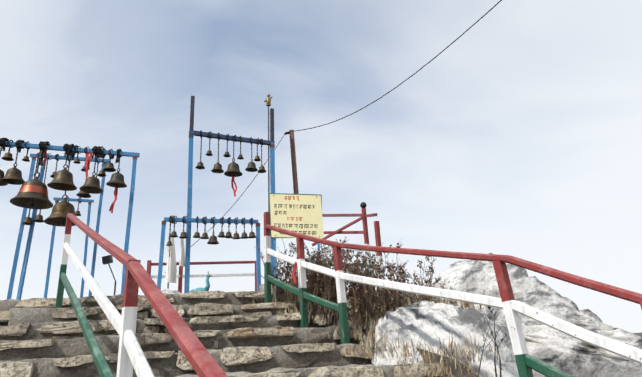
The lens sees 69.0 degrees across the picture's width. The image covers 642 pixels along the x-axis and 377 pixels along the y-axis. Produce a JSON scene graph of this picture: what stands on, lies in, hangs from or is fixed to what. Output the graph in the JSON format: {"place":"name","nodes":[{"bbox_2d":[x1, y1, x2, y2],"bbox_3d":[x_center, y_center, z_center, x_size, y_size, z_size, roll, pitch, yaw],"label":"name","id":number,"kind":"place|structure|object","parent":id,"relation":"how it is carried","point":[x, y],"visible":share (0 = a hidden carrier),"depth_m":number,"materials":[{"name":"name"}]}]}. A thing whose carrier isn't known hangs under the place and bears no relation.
{"place":"outdoors","nodes":[
{"label":"outdoors","id":0,"kind":"place"},
{"bbox_2d":[0,0,641,332],"label":"sky","id":1,"kind":"structure","parent":0,"point":[521,138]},
{"bbox_2d":[253,283,641,376],"bbox_3d":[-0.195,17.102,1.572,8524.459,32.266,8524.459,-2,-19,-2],"label":"hill terrain","id":2,"kind":"structure","parent":0,"point":[456,372],"depth_m":3.94,"materials":[{"name":"beige plant"}]},
{"bbox_2d":[8,281,413,324],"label":"ground","id":3,"kind":"structure","parent":2,"relation":"on","point":[28,315],"depth_m":4.90,"materials":[{"name":"grey stone"}]},
{"bbox_2d":[102,255,115,294],"bbox_3d":[-3.498,1.652,7.656,0.259,1.124,0.080,-2,-19,-2],"label":"flood lamp","id":4,"kind":"object","parent":3,"relation":"on","point":[108,259],"visible":0.76,"depth_m":7.77,"materials":[{"name":"metal"}]},
{"bbox_2d":[162,288,181,293],"bbox_3d":[-2.517,1.881,7.678,0.576,0.497,0.707,-20,-25,41],"label":"platform rock","id":5,"kind":"object","parent":3,"relation":"on","point":[167,291],"visible":0.02,"depth_m":7.74,"materials":[{"name":"stone"}]},
{"bbox_2d":[165,236,184,288],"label":"white flags","id":6,"kind":"object","parent":3,"relation":"on","point":[171,272],"visible":0.83,"depth_m":8.24,"materials":[{"name":"fabric"}]},
{"bbox_2d":[189,271,211,291],"bbox_3d":[-1.848,1.455,6.853,0.523,0.462,0.153,-2,-19,-2],"label":"peacock statue","id":7,"kind":"object","parent":3,"relation":"on","point":[207,286],"visible":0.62,"depth_m":6.83,"materials":[{"name":"teal metal"}]},
{"bbox_2d":[157,94,274,292],"bbox_3d":[-1.492,0.076,6.960,1.688,3.634,0.297,5,-20,-24],"label":"bell frame","id":8,"kind":"object","parent":3,"relation":"on","point":[233,171],"visible":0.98,"depth_m":6.91,"materials":[{"name":"blue paint"}]},
{"bbox_2d":[147,202,384,292],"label":"platform fences","id":9,"kind":"object","parent":3,"relation":"on","point":[363,216],"visible":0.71,"depth_m":8.55,"materials":[{"name":"red metal"}]},
{"bbox_2d":[269,193,323,277],"bbox_3d":[-0.348,0.881,6.800,0.802,1.726,0.061,-1,-19,-5],"label":"notice board","id":10,"kind":"object","parent":3,"relation":"on","point":[300,213],"visible":0.94,"depth_m":6.94,"materials":[{"name":"yellow paint"}]},
{"bbox_2d":[191,0,501,246],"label":"utility pole","id":11,"kind":"object","parent":3,"relation":"on","point":[293,162],"visible":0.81,"depth_m":7.65,"materials":[{"name":"metal"}]},
{"bbox_2d":[0,291,443,376],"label":"stone steps","id":12,"kind":"structure","parent":2,"relation":"on","point":[239,334],"depth_m":4.32,"materials":[{"name":"grey stone"}]},
{"bbox_2d":[0,138,139,299],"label":"bell frame","id":13,"kind":"object","parent":12,"relation":"on","point":[32,194],"visible":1,"depth_m":6.94,"materials":[{"name":"blue paint"}]},
{"bbox_2d":[55,212,641,376],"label":"stair railings","id":14,"kind":"object","parent":12,"relation":"on","point":[198,356],"visible":1,"depth_m":3.00,"materials":[{"name":"red metal"}]},
{"bbox_2d":[256,239,506,376],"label":"dry bushes","id":15,"kind":"object","parent":2,"relation":"on","point":[362,297],"visible":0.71,"depth_m":5.00,"materials":[{"name":"brown plant"}]},
{"bbox_2d":[372,301,518,376],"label":"rock","id":16,"kind":"object","parent":2,"relation":"on","point":[423,320],"visible":0.67,"depth_m":4.17,"materials":[{"name":"white stone"}]},
{"bbox_2d":[431,253,641,376],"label":"rock","id":17,"kind":"object","parent":2,"relation":"on","point":[566,353],"visible":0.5,"depth_m":4.61,"materials":[{"name":"stone"}]}
]}

